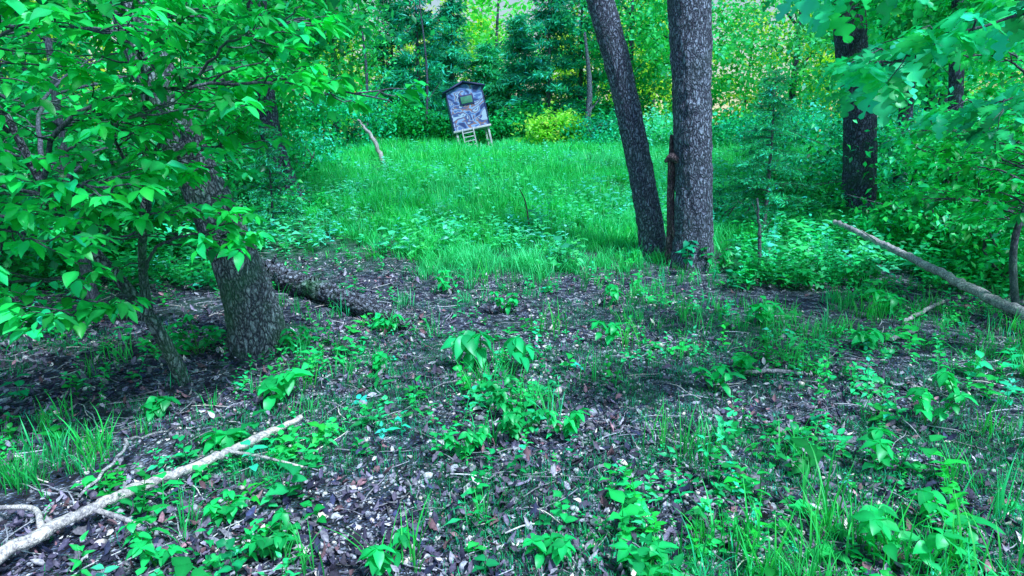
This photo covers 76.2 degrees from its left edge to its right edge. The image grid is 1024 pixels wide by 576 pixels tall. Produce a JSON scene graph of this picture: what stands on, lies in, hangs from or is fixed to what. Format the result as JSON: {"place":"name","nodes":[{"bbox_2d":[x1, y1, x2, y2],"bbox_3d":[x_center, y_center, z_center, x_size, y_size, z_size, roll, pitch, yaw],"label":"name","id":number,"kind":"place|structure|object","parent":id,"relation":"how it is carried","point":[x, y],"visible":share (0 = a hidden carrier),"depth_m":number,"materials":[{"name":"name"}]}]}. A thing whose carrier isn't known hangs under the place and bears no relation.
{"place":"outdoors","nodes":[
{"label":"outdoors","id":0,"kind":"place"},
{"bbox_2d":[0,140,1023,575],"bbox_3d":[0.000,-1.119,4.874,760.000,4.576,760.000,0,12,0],"label":"ground","id":1,"kind":"structure","parent":0,"point":[8,496],"depth_m":4.37,"materials":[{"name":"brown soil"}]},
{"bbox_2d":[0,70,175,288],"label":"shrub","id":2,"kind":"object","parent":1,"relation":"on","point":[18,261],"visible":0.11,"depth_m":7.60,"materials":[{"name":"green plant"}]},
{"bbox_2d":[1,0,182,143],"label":"oak tree","id":3,"kind":"object","parent":1,"relation":"on","point":[70,50],"visible":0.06,"depth_m":16.63,"materials":[{"name":"green plant"}]},
{"bbox_2d":[0,0,245,202],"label":"oak tree","id":4,"kind":"object","parent":1,"relation":"on","point":[11,70],"visible":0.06,"depth_m":10.84,"materials":[{"name":"green plant"}]},
{"bbox_2d":[78,430,169,497],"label":"fallen branch","id":5,"kind":"object","parent":1,"relation":"on","point":[117,456],"visible":1,"depth_m":3.24,"materials":[{"name":"grey wood"}]},
{"bbox_2d":[0,51,254,243],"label":"shrub","id":6,"kind":"object","parent":1,"relation":"on","point":[92,100],"visible":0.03,"depth_m":9.88,"materials":[{"name":"green plant"}]},
{"bbox_2d":[0,15,276,300],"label":"dogwood tree","id":7,"kind":"object","parent":1,"relation":"on","point":[62,143],"visible":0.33,"depth_m":6.29,"materials":[{"name":"green plant"}]},
{"bbox_2d":[0,414,303,564],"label":"fallen branch","id":8,"kind":"object","parent":1,"relation":"on","point":[43,531],"visible":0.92,"depth_m":2.88,"materials":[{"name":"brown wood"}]},
{"bbox_2d":[117,517,188,566],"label":"woodland seedling","id":9,"kind":"object","parent":1,"relation":"on","point":[144,549],"visible":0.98,"depth_m":2.53,"materials":[{"name":"green plant"}]},
{"bbox_2d":[33,111,282,268],"bbox_3d":[-4.887,-1.329,9.301,3.292,2.495,4.067,5,13,22],"label":"shrub","id":10,"kind":"object","parent":1,"relation":"on","point":[175,197],"visible":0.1,"depth_m":8.71,"materials":[{"name":"green plant"}]},
{"bbox_2d":[140,396,180,420],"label":"woodland seedling","id":11,"kind":"object","parent":1,"relation":"on","point":[161,406],"visible":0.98,"depth_m":4.04,"materials":[{"name":"green plant"}]},
{"bbox_2d":[167,314,226,354],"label":"woodland seedling","id":12,"kind":"object","parent":1,"relation":"on","point":[176,336],"visible":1,"depth_m":5.22,"materials":[{"name":"green plant"}]},
{"bbox_2d":[109,0,288,359],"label":"oak tree","id":13,"kind":"object","parent":1,"relation":"on","point":[254,319],"visible":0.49,"depth_m":5.10,"materials":[{"name":"brown plant"}]},
{"bbox_2d":[74,48,343,180],"bbox_3d":[-7.674,-4.013,15.680,6.353,3.344,6.108,-9,15,-38],"label":"shrub","id":14,"kind":"object","parent":1,"relation":"on","point":[210,75],"visible":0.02,"depth_m":15.39,"materials":[{"name":"green plant"}]},
{"bbox_2d":[0,0,430,386],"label":"dogwood tree","id":15,"kind":"object","parent":1,"relation":"on","point":[229,94],"visible":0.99,"depth_m":3.57,"materials":[{"name":"green plant"}]},
{"bbox_2d":[92,2,346,168],"bbox_3d":[-8.007,-7.402,17.794,6.886,8.570,7.922,0,12,0],"label":"oak tree","id":16,"kind":"object","parent":1,"relation":"on","point":[235,57],"visible":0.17,"depth_m":17.31,"materials":[{"name":"green plant"}]},
{"bbox_2d":[194,428,251,453],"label":"woodland seedling","id":17,"kind":"object","parent":1,"relation":"on","point":[229,436],"visible":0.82,"depth_m":3.60,"materials":[{"name":"green plant"}]},
{"bbox_2d":[202,489,250,526],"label":"woodland seedling","id":18,"kind":"object","parent":1,"relation":"on","point":[216,509],"visible":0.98,"depth_m":2.85,"materials":[{"name":"green plant"}]},
{"bbox_2d":[131,73,360,200],"bbox_3d":[-5.965,-2.974,13.649,4.851,3.099,4.852,10,16,39],"label":"shrub","id":19,"kind":"object","parent":1,"relation":"on","point":[283,123],"visible":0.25,"depth_m":13.49,"materials":[{"name":"green plant"}]},
{"bbox_2d":[67,0,446,205],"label":"oak tree","id":20,"kind":"object","parent":1,"relation":"on","point":[249,6],"visible":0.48,"depth_m":12.41,"materials":[{"name":"green plant"}]},
{"bbox_2d":[235,125,306,232],"bbox_3d":[-3.954,-1.683,10.420,1.382,1.805,1.286,0,12,0],"label":"cedar tree","id":21,"kind":"object","parent":1,"relation":"on","point":[270,179],"visible":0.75,"depth_m":10.35,"materials":[{"name":"green plant"}]},
{"bbox_2d":[242,508,300,560],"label":"woodland seedling","id":22,"kind":"object","parent":1,"relation":"on","point":[273,542],"visible":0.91,"depth_m":2.57,"materials":[{"name":"green plant"}]},
{"bbox_2d":[256,368,313,414],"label":"woodland seedling","id":23,"kind":"object","parent":1,"relation":"on","point":[282,385],"visible":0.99,"depth_m":4.19,"materials":[{"name":"green plant"}]},
{"bbox_2d":[279,326,320,354],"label":"woodland seedling","id":24,"kind":"object","parent":1,"relation":"on","point":[293,332],"visible":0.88,"depth_m":5.22,"materials":[{"name":"green plant"}]},
{"bbox_2d":[261,182,345,212],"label":"shrub","id":25,"kind":"object","parent":1,"relation":"on","point":[290,197],"visible":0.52,"depth_m":12.12,"materials":[{"name":"green plant"}]},
{"bbox_2d":[256,126,360,171],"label":"shrub","id":26,"kind":"object","parent":1,"relation":"on","point":[319,140],"visible":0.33,"depth_m":17.21,"materials":[{"name":"green plant"}]},
{"bbox_2d":[247,228,413,329],"bbox_3d":[-2.123,-0.170,6.964,3.460,0.654,0.334,11,16,42],"label":"fallen log","id":27,"kind":"object","parent":1,"relation":"on","point":[311,286],"visible":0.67,"depth_m":6.69,"materials":[{"name":"grey wood"}]},
{"bbox_2d":[283,73,398,150],"bbox_3d":[-6.447,-6.133,23.009,4.687,3.230,4.707,0,12,0],"label":"shrub","id":28,"kind":"object","parent":1,"relation":"on","point":[342,108],"visible":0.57,"depth_m":23.12,"materials":[{"name":"green plant"}]},
{"bbox_2d":[283,0,418,137],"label":"oak tree","id":29,"kind":"object","parent":1,"relation":"on","point":[360,55],"visible":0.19,"depth_m":27.33,"materials":[{"name":"green plant"}]},
{"bbox_2d":[342,0,424,141],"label":"cedar tree","id":30,"kind":"object","parent":1,"relation":"on","point":[381,47],"visible":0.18,"depth_m":30.86,"materials":[{"name":"green plant"}]},
{"bbox_2d":[357,527,414,575],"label":"woodland seedling","id":31,"kind":"object","parent":1,"relation":"on","point":[379,560],"visible":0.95,"depth_m":2.48,"materials":[{"name":"green plant"}]},
{"bbox_2d":[352,91,450,142],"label":"shrub","id":32,"kind":"object","parent":1,"relation":"on","point":[401,117],"visible":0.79,"depth_m":27.06,"materials":[{"name":"green plant"}]},
{"bbox_2d":[368,0,478,142],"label":"cedar tree","id":33,"kind":"object","parent":1,"relation":"on","point":[413,32],"visible":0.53,"depth_m":29.17,"materials":[{"name":"green plant"}]},
{"bbox_2d":[419,0,439,140],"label":"bare tree trunk","id":34,"kind":"object","parent":1,"relation":"on","point":[427,99],"visible":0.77,"depth_m":27.18,"materials":[{"name":"brown plant"}]},
{"bbox_2d":[433,270,463,293],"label":"woodland seedling","id":35,"kind":"object","parent":1,"relation":"on","point":[444,284],"visible":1,"depth_m":7.32,"materials":[{"name":"green plant"}]},
{"bbox_2d":[420,0,486,142],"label":"cedar tree","id":36,"kind":"object","parent":1,"relation":"on","point":[450,10],"visible":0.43,"depth_m":31.01,"materials":[{"name":"green plant"}]},
{"bbox_2d":[420,91,490,143],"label":"shrub","id":37,"kind":"object","parent":1,"relation":"on","point":[447,127],"visible":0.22,"depth_m":28.65,"materials":[{"name":"green plant"}]},
{"bbox_2d":[439,424,492,456],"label":"woodland seedling","id":38,"kind":"object","parent":1,"relation":"on","point":[481,435],"visible":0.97,"depth_m":3.44,"materials":[{"name":"green plant"}]},
{"bbox_2d":[441,81,491,146],"bbox_3d":[-1.720,-6.710,26.179,1.680,2.900,1.680,-13,10,-5],"label":"hunting blind","id":39,"kind":"object","parent":1,"relation":"on","point":[466,106],"visible":0.82,"depth_m":25.45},
{"bbox_2d":[439,329,494,371],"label":"hickory seedling","id":40,"kind":"object","parent":1,"relation":"on","point":[468,340],"visible":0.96,"depth_m":4.78,"materials":[{"name":"green plant"}]},
{"bbox_2d":[466,40,517,141],"bbox_3d":[-1.306,-9.428,31.760,4.075,5.119,4.041,-4,13,-19],"label":"cedar tree","id":41,"kind":"object","parent":1,"relation":"on","point":[487,74],"visible":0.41,"depth_m":31.16,"materials":[{"name":"green plant"}]},
{"bbox_2d":[469,112,537,143],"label":"shrub","id":42,"kind":"object","parent":1,"relation":"on","point":[507,127],"visible":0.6,"depth_m":27.17,"materials":[{"name":"green plant"}]},
{"bbox_2d":[488,291,518,314],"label":"woodland seedling","id":43,"kind":"object","parent":1,"relation":"on","point":[513,300],"visible":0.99,"depth_m":6.53,"materials":[{"name":"green plant"}]},
{"bbox_2d":[486,374,535,411],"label":"woodland seedling","id":44,"kind":"object","parent":1,"relation":"on","point":[500,394],"visible":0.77,"depth_m":3.94,"materials":[{"name":"green plant"}]},
{"bbox_2d":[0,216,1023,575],"bbox_3d":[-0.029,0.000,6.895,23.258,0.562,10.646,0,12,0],"label":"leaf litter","id":45,"kind":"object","parent":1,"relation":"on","point":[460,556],"visible":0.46,"depth_m":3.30,"materials":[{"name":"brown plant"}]},
{"bbox_2d":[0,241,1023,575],"bbox_3d":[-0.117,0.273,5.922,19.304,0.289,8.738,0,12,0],"label":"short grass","id":46,"kind":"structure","parent":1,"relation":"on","point":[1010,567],"depth_m":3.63,"materials":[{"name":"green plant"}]},
{"bbox_2d":[0,165,1023,291],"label":"undergrowth","id":47,"kind":"object","parent":1,"relation":"on","point":[955,261],"visible":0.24,"depth_m":8.07,"materials":[{"name":"green plant"}]},
{"bbox_2d":[0,241,1023,575],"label":"scattered twigs","id":48,"kind":"object","parent":1,"relation":"on","point":[500,429],"visible":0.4,"depth_m":3.82,"materials":[{"name":"twig bark"},{"name":"weathered wood"}]},
{"bbox_2d":[0,0,1023,139],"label":"background forest","id":49,"kind":"object","parent":1,"relation":"on","point":[487,33],"visible":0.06,"depth_m":42.50,"materials":[{"name":"green plant"}]},
{"bbox_2d":[0,212,1023,575],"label":"woodland weeds","id":50,"kind":"object","parent":1,"relation":"on","point":[280,450],"visible":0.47,"depth_m":3.46,"materials":[{"name":"green plant"}]},
{"bbox_2d":[0,231,1023,575],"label":"grass tufts","id":51,"kind":"object","parent":1,"relation":"on","point":[98,439],"visible":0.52,"depth_m":3.71,"materials":[{"name":"green plant"}]},
{"bbox_2d":[493,11,545,113],"bbox_3d":[0.209,-10.331,32.604,5.173,6.441,4.522,0,12,0],"label":"cedar tree","id":52,"kind":"object","parent":1,"relation":"on","point":[510,54],"visible":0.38,"depth_m":31.81,"materials":[{"name":"green plant"}]},
{"bbox_2d":[494,402,545,440],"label":"woodland seedling","id":53,"kind":"object","parent":1,"relation":"on","point":[512,420],"visible":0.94,"depth_m":3.62,"materials":[{"name":"green plant"}]},
{"bbox_2d":[503,334,540,374],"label":"hickory seedling","id":54,"kind":"object","parent":1,"relation":"on","point":[517,342],"visible":0.88,"depth_m":4.76,"materials":[{"name":"green plant"}]},
{"bbox_2d":[488,95,556,138],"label":"shrub","id":55,"kind":"object","parent":1,"relation":"on","point":[516,110],"visible":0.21,"depth_m":28.18,"materials":[{"name":"green plant"}]},
{"bbox_2d":[498,0,594,127],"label":"cedar tree","id":56,"kind":"object","parent":1,"relation":"on","point":[549,21],"visible":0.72,"depth_m":30.11,"materials":[{"name":"green plant"}]},
{"bbox_2d":[519,532,576,570],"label":"woodland seedling","id":57,"kind":"object","parent":1,"relation":"on","point":[559,549],"visible":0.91,"depth_m":2.58,"materials":[{"name":"green plant"}]},
{"bbox_2d":[510,101,594,145],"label":"shrub","id":58,"kind":"object","parent":1,"relation":"on","point":[543,123],"visible":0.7,"depth_m":25.25,"materials":[{"name":"green plant"}]},
{"bbox_2d":[115,137,1003,273],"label":"meadow weeds","id":59,"kind":"object","parent":1,"relation":"on","point":[870,252],"visible":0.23,"depth_m":10.66,"materials":[{"name":"green plant"}]},
{"bbox_2d":[544,407,593,438],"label":"woodland seedling","id":60,"kind":"object","parent":1,"relation":"on","point":[571,424],"visible":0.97,"depth_m":3.61,"materials":[{"name":"green plant"}]},
{"bbox_2d":[535,0,613,137],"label":"cedar tree","id":61,"kind":"object","parent":1,"relation":"on","point":[580,67],"visible":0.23,"depth_m":31.14,"materials":[{"name":"green plant"}]},
{"bbox_2d":[584,32,601,130],"bbox_3d":[3.396,-8.251,27.444,0.916,4.724,0.316,-3,12,-13],"label":"bare tree trunk","id":62,"kind":"object","parent":1,"relation":"on","point":[589,107],"visible":0.74,"depth_m":27.25,"materials":[{"name":"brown wood"}]},
{"bbox_2d":[283,132,909,305],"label":"meadow grass","id":63,"kind":"structure","parent":1,"relation":"on","point":[453,257],"depth_m":12.75,"materials":[{"name":"green plant"}]},
{"bbox_2d":[529,101,665,147],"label":"shrub","id":64,"kind":"object","parent":1,"relation":"on","point":[598,132],"visible":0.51,"depth_m":24.81,"materials":[{"name":"green plant"}]},
{"bbox_2d":[587,319,624,345],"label":"woodland seedling","id":65,"kind":"object","parent":1,"relation":"on","point":[611,330],"visible":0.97,"depth_m":5.39,"materials":[{"name":"green plant"}]},
{"bbox_2d":[558,0,671,110],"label":"oak tree","id":66,"kind":"object","parent":1,"relation":"on","point":[629,10],"visible":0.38,"depth_m":29.06,"materials":[{"name":"green plant"}]},
{"bbox_2d":[561,82,670,133],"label":"shrub","id":67,"kind":"object","parent":1,"relation":"on","point":[606,107],"visible":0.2,"depth_m":28.36,"materials":[{"name":"green plant"}]},
{"bbox_2d":[586,0,665,258],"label":"oak tree","id":68,"kind":"object","parent":1,"relation":"on","point":[609,33],"visible":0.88,"depth_m":8.80,"materials":[{"name":"brown plant"}]},
{"bbox_2d":[249,253,1023,575],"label":"tall grass clumps","id":69,"kind":"object","parent":1,"relation":"on","point":[821,503],"visible":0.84,"depth_m":2.92,"materials":[{"name":"green plant"}]},
{"bbox_2d":[611,539,678,575],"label":"woodland seedling","id":70,"kind":"object","parent":1,"relation":"on","point":[625,549],"visible":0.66,"depth_m":2.49,"materials":[{"name":"green plant"}]},
{"bbox_2d":[603,99,739,147],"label":"shrub","id":71,"kind":"object","parent":1,"relation":"on","point":[656,133],"visible":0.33,"depth_m":23.15,"materials":[{"name":"green plant"}]},
{"bbox_2d":[664,135,678,264],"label":"dead vine stem","id":72,"kind":"object","parent":1,"relation":"on","point":[671,158],"visible":0.81,"depth_m":8.61,"materials":[{"name":"brown wood"}]},
{"bbox_2d":[667,0,715,271],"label":"oak tree","id":73,"kind":"object","parent":1,"relation":"on","point":[690,36],"visible":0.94,"depth_m":8.18,"materials":[{"name":"brown plant"}]},
{"bbox_2d":[599,0,797,116],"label":"oak tree","id":74,"kind":"object","parent":1,"relation":"on","point":[723,52],"visible":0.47,"depth_m":27.00,"materials":[{"name":"green plant"}]},
{"bbox_2d":[687,364,745,396],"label":"woodland seedling","id":75,"kind":"object","parent":1,"relation":"on","point":[714,376],"visible":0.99,"depth_m":4.38,"materials":[{"name":"green plant"}]},
{"bbox_2d":[664,185,806,233],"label":"shrub","id":76,"kind":"object","parent":1,"relation":"on","point":[730,208],"visible":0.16,"depth_m":10.97,"materials":[{"name":"green plant"}]},
{"bbox_2d":[746,303,783,324],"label":"woodland seedling","id":77,"kind":"object","parent":1,"relation":"on","point":[757,307],"visible":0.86,"depth_m":5.92,"materials":[{"name":"green plant"}]},
{"bbox_2d":[713,84,827,235],"bbox_3d":[4.018,-1.971,10.318,1.904,2.397,1.733,0,12,0],"label":"cedar tree","id":78,"kind":"object","parent":1,"relation":"on","point":[768,183],"visible":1,"depth_m":10.16,"materials":[{"name":"green plant"}]},
{"bbox_2d":[731,68,816,176],"bbox_3d":[5.721,-3.365,14.148,1.986,2.700,1.948,0,12,0],"label":"cedar tree","id":79,"kind":"object","parent":1,"relation":"on","point":[777,78],"visible":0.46,"depth_m":13.91,"materials":[{"name":"green plant"}]},
{"bbox_2d":[712,87,840,149],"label":"shrub","id":80,"kind":"object","parent":1,"relation":"on","point":[731,123],"visible":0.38,"depth_m":22.61,"materials":[{"name":"green plant"}]},
{"bbox_2d":[744,363,809,375],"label":"fallen branch","id":81,"kind":"object","parent":1,"relation":"on","point":[772,371],"visible":0.91,"depth_m":4.72,"materials":[{"name":"wood"}]},
{"bbox_2d":[714,160,855,213],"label":"shrub","id":82,"kind":"object","parent":1,"relation":"on","point":[777,177],"visible":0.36,"depth_m":12.05,"materials":[{"name":"green plant"}]},
{"bbox_2d":[711,0,887,131],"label":"oak tree","id":83,"kind":"object","parent":1,"relation":"on","point":[796,70],"visible":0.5,"depth_m":25.92,"materials":[{"name":"green plant"}]},
{"bbox_2d":[795,270,826,291],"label":"woodland seedling","id":84,"kind":"object","parent":1,"relation":"on","point":[807,274],"visible":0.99,"depth_m":7.31,"materials":[{"name":"green plant"}]},
{"bbox_2d":[761,102,941,207],"bbox_3d":[7.253,-2.474,12.976,4.348,2.508,4.110,-9,15,-38],"label":"shrub","id":85,"kind":"object","parent":1,"relation":"on","point":[836,173],"visible":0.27,"depth_m":13.13,"materials":[{"name":"green plant"}]},
{"bbox_2d":[833,0,877,214],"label":"oak tree","id":86,"kind":"object","parent":1,"relation":"on","point":[855,135],"visible":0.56,"depth_m":11.62,"materials":[{"name":"brown plant"}]},
{"bbox_2d":[771,84,942,149],"bbox_3d":[12.302,-5.378,21.989,6.757,3.103,7.885,0,12,0],"label":"shrub","id":87,"kind":"object","parent":1,"relation":"on","point":[822,112],"visible":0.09,"depth_m":22.59,"materials":[{"name":"green plant"}]},
{"bbox_2d":[840,259,881,286],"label":"woodland seedling","id":88,"kind":"object","parent":1,"relation":"on","point":[864,265],"visible":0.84,"depth_m":7.50,"materials":[{"name":"green plant"}]},
{"bbox_2d":[847,328,886,349],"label":"woodland seedling","id":89,"kind":"object","parent":1,"relation":"on","point":[874,336],"visible":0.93,"depth_m":5.31,"materials":[{"name":"green plant"}]},
{"bbox_2d":[857,426,897,468],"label":"woodland seedling","id":90,"kind":"object","parent":1,"relation":"on","point":[872,437],"visible":0.98,"depth_m":3.27,"materials":[{"name":"green plant"}]},
{"bbox_2d":[864,288,907,314],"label":"woodland seedling","id":91,"kind":"object","parent":1,"relation":"on","point":[892,300],"visible":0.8,"depth_m":6.39,"materials":[{"name":"green plant"}]},
{"bbox_2d":[762,0,1023,155],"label":"white oak tree","id":92,"kind":"object","parent":1,"relation":"on","point":[870,72],"visible":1,"depth_m":3.22,"materials":[{"name":"green plant"}]},
{"bbox_2d":[787,1,1022,174],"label":"oak tree","id":93,"kind":"object","parent":1,"relation":"on","point":[929,85],"visible":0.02,"depth_m":16.23,"materials":[{"name":"green plant"}]},
{"bbox_2d":[851,502,969,571],"bbox_3d":[1.462,0.986,2.492,0.285,0.256,0.374,-6,14,-28],"label":"woodland seedling","id":94,"kind":"object","parent":1,"relation":"on","point":[871,523],"visible":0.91,"depth_m":2.45,"materials":[{"name":"green plant"}]},
{"bbox_2d":[821,0,1023,189],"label":"oak tree","id":95,"kind":"object","parent":1,"relation":"on","point":[911,99],"visible":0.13,"depth_m":13.80,"materials":[{"name":"green plant"}]},
{"bbox_2d":[831,0,1018,209],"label":"oak tree","id":96,"kind":"object","parent":1,"relation":"on","point":[957,93],"visible":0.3,"depth_m":9.75,"materials":[{"name":"green plant"}]},
{"bbox_2d":[832,220,1023,319],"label":"fallen branch","id":97,"kind":"object","parent":1,"relation":"on","point":[986,296],"visible":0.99,"depth_m":6.81,"materials":[{"name":"beige wood"}]},
{"bbox_2d":[836,81,1023,253],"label":"shrub","id":98,"kind":"object","parent":1,"relation":"on","point":[919,163],"visible":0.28,"depth_m":9.08,"materials":[{"name":"green plant"}]},
{"bbox_2d":[840,176,1020,259],"bbox_3d":[5.919,-0.750,9.046,2.446,1.603,2.598,5,13,21],"label":"shrub","id":99,"kind":"object","parent":1,"relation":"on","point":[908,223],"visible":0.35,"depth_m":9.02,"materials":[{"name":"green plant"}]},
{"bbox_2d":[905,386,978,427],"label":"woodland seedling","id":100,"kind":"object","parent":1,"relation":"on","point":[924,406],"visible":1,"depth_m":3.75,"materials":[{"name":"green plant"}]},
{"bbox_2d":[930,367,963,402],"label":"woodland seedling","id":101,"kind":"object","parent":1,"relation":"on","point":[942,376],"visible":0.94,"depth_m":4.23,"materials":[{"name":"green plant"}]},
{"bbox_2d":[874,46,1023,214],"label":"shrub","id":102,"kind":"object","parent":1,"relation":"on","point":[989,91],"visible":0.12,"depth_m":10.30,"materials":[{"name":"green plant"}]},
{"bbox_2d":[903,486,1005,541],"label":"woodland seedling","id":103,"kind":"object","parent":1,"relation":"on","point":[928,494],"visible":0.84,"depth_m":2.77,"materials":[{"name":"green plant"}]},
{"bbox_2d":[888,0,1023,320],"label":"mulberry sapling","id":104,"kind":"object","parent":1,"relation":"on","point":[995,205],"visible":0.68,"depth_m":5.99,"materials":[{"name":"green plant"}]},
{"bbox_2d":[906,192,1023,292],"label":"shrub","id":105,"kind":"object","parent":1,"relation":"on","point":[985,237],"visible":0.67,"depth_m":7.50,"materials":[{"name":"green plant"}]},
{"bbox_2d":[3,0,1022,138],"label":"sky","id":106,"kind":"structure","parent":0,"point":[435,2],"materials":[{"name":"white"}]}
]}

